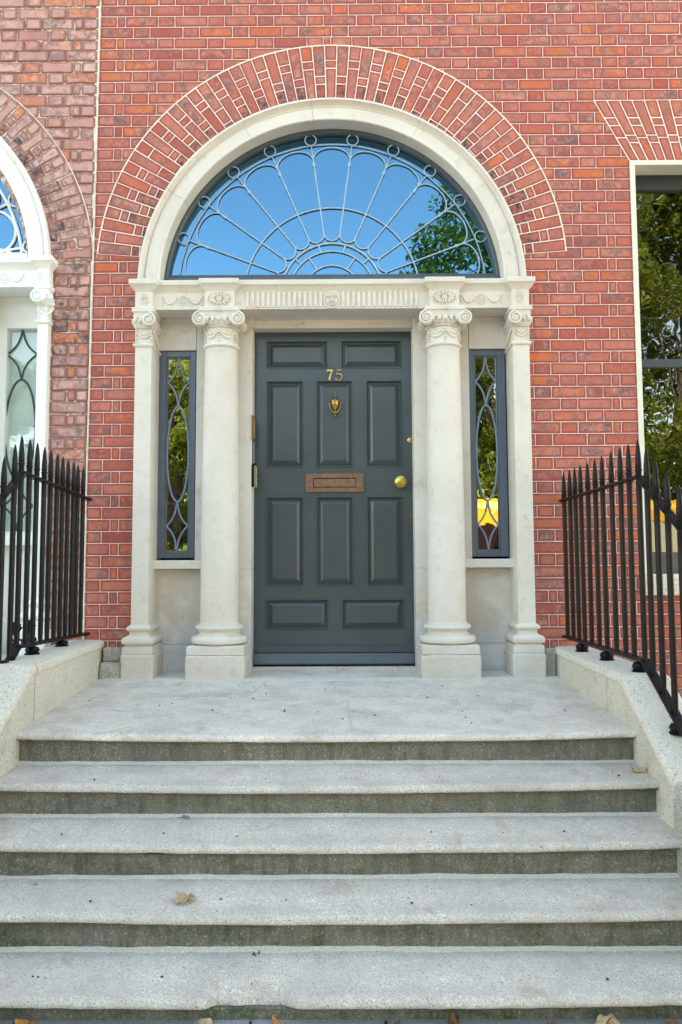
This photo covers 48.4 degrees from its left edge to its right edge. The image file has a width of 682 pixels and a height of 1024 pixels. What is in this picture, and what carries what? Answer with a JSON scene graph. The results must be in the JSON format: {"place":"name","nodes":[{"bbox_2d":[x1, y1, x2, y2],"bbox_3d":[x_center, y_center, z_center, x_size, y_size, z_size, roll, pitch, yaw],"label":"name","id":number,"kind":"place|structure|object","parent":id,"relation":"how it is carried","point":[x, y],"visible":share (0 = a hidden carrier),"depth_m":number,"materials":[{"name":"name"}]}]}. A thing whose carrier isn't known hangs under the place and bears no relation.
{"place":"outdoors","nodes":[
{"label":"outdoors","id":0,"kind":"place"},
{"bbox_2d":[0,1019,681,1023],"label":"pavement","id":1,"kind":"structure","parent":0,"point":[492,1021],"depth_m":2.45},
{"bbox_2d":[15,1019,34,1023],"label":"fallen leaf","id":2,"kind":"object","parent":1,"relation":"on","point":[20,1021],"visible":1,"depth_m":2.42,"materials":[{"name":"plant"}]},
{"bbox_2d":[194,1018,212,1023],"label":"fallen leaf","id":3,"kind":"object","parent":1,"relation":"on","point":[205,1021],"visible":1,"depth_m":2.43,"materials":[{"name":"beige plant"}]},
{"bbox_2d":[272,1015,285,1023],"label":"fallen leaf","id":4,"kind":"object","parent":1,"relation":"on","point":[275,1020],"visible":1,"depth_m":2.43,"materials":[{"name":"orange plant"}]},
{"bbox_2d":[0,670,681,1019],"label":"stone steps","id":5,"kind":"structure","parent":1,"relation":"on","point":[586,903],"depth_m":2.94,"materials":[{"name":"stone"}]},
{"bbox_2d":[99,647,121,678],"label":"corner block","id":6,"kind":"structure","parent":5,"relation":"on","point":[110,666],"depth_m":4.78,"materials":[{"name":"stone"}]},
{"bbox_2d":[174,891,195,903],"bbox_3d":[-0.576,1.400,2.769,0.075,0.036,0.066,-3,-5,33],"label":"fallen leaf","id":7,"kind":"object","parent":5,"relation":"on","point":[183,897],"visible":1,"depth_m":2.76,"materials":[{"name":"beige plant"}]},
{"bbox_2d":[32,684,619,984],"bbox_3d":[-0.089,1.297,3.524,2.551,0.676,1.999,0,-4,0],"label":"grit","id":8,"kind":"object","parent":5,"relation":"on","point":[607,978],"visible":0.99,"depth_m":3.04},
{"bbox_2d":[545,648,555,675],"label":"corner block","id":9,"kind":"structure","parent":5,"relation":"on","point":[550,662],"depth_m":4.81,"materials":[{"name":"stone"}]},
{"bbox_2d":[627,767,644,772],"bbox_3d":[1.270,1.107,3.267,0.070,0.022,0.034,-2,-4,17],"label":"fallen leaf","id":10,"kind":"object","parent":5,"relation":"on","point":[642,769],"visible":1,"depth_m":3.26,"materials":[{"name":"beige plant"}]},
{"bbox_2d":[448,1009,458,1023],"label":"fallen leaf","id":11,"kind":"object","parent":1,"relation":"on","point":[452,1018],"visible":1,"depth_m":2.41,"materials":[{"name":"brown plant"}]},
{"bbox_2d":[595,1013,620,1023],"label":"fallen leaf","id":12,"kind":"object","parent":1,"relation":"on","point":[607,1019],"visible":1,"depth_m":2.41,"materials":[{"name":"beige plant"}]},
{"bbox_2d":[667,1017,677,1023],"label":"fallen leaf","id":13,"kind":"object","parent":1,"relation":"on","point":[670,1021],"visible":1,"depth_m":2.41,"materials":[{"name":"brown plant"}]},
{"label":"ground","id":14,"kind":"structure","parent":0,"visible":0},
{"bbox_2d":[0,0,99,655],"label":"neighbouring house","id":15,"kind":"structure","parent":14,"relation":"on","point":[48,70],"depth_m":5.10,"materials":[{"name":"brick"}]},
{"bbox_2d":[19,427,33,443],"bbox_3d":[-2.114,-0.520,5.176,0.166,0.117,0.002,0,-4,0],"label":"paper notice","id":16,"kind":"object","parent":15,"relation":"attached to","point":[27,433],"visible":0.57,"depth_m":5.18,"materials":[{"name":"white paper"}]},
{"bbox_2d":[0,639,103,775],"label":"wing wall","id":17,"kind":"structure","parent":14,"relation":"on","point":[42,683],"depth_m":3.71,"materials":[{"name":"stone"}]},
{"bbox_2d":[0,436,91,663],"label":"iron railing","id":18,"kind":"object","parent":17,"relation":"on","point":[73,601],"visible":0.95,"depth_m":4.16,"materials":[{"name":"black metal"}]},
{"bbox_2d":[82,0,681,697],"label":"brick townhouse","id":19,"kind":"structure","parent":14,"relation":"on","point":[384,326],"depth_m":5.11,"materials":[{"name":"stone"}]},
{"bbox_2d":[253,332,414,664],"bbox_3d":[-0.043,-0.137,5.213,1.137,2.350,0.144,0,-4,0],"label":"door","id":20,"kind":"structure","parent":19,"relation":"in","point":[334,563],"depth_m":5.22,"materials":[{"name":"grey paint"}]},
{"bbox_2d":[635,175,681,573],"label":"window","id":21,"kind":"structure","parent":19,"relation":"in","point":[658,197],"depth_m":5.15,"materials":[{"name":"glass"}]},
{"bbox_2d":[554,646,681,878],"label":"wing wall","id":22,"kind":"structure","parent":14,"relation":"on","point":[620,689],"depth_m":3.40,"materials":[{"name":"stone"}]},
{"bbox_2d":[559,440,681,737],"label":"iron railing","id":23,"kind":"object","parent":22,"relation":"on","point":[643,663],"visible":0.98,"depth_m":3.76,"materials":[{"name":"black metal"}]},
{"bbox_3d":[-3.515,1.438,4.037,3.500,1.165,1.630,0,-4,0],"label":"neighbour landing","id":24,"kind":"object","parent":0,"visible":0},
{"bbox_2d":[12,622,22,645],"bbox_3d":[-1.807,0.766,4.204,0.088,0.315,0.021,0,-4,0],"label":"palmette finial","id":25,"kind":"object","parent":24,"relation":"on","point":[13,634],"visible":0.2,"depth_m":4.21,"materials":[{"name":"black metal"}]},
{"bbox_2d":[28,620,36,641],"bbox_3d":[-1.786,0.776,4.343,0.088,0.315,0.021,0,-4,0],"label":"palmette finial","id":26,"kind":"object","parent":24,"relation":"on","point":[29,632],"visible":0.24,"depth_m":4.34,"materials":[{"name":"black metal"}]}
]}

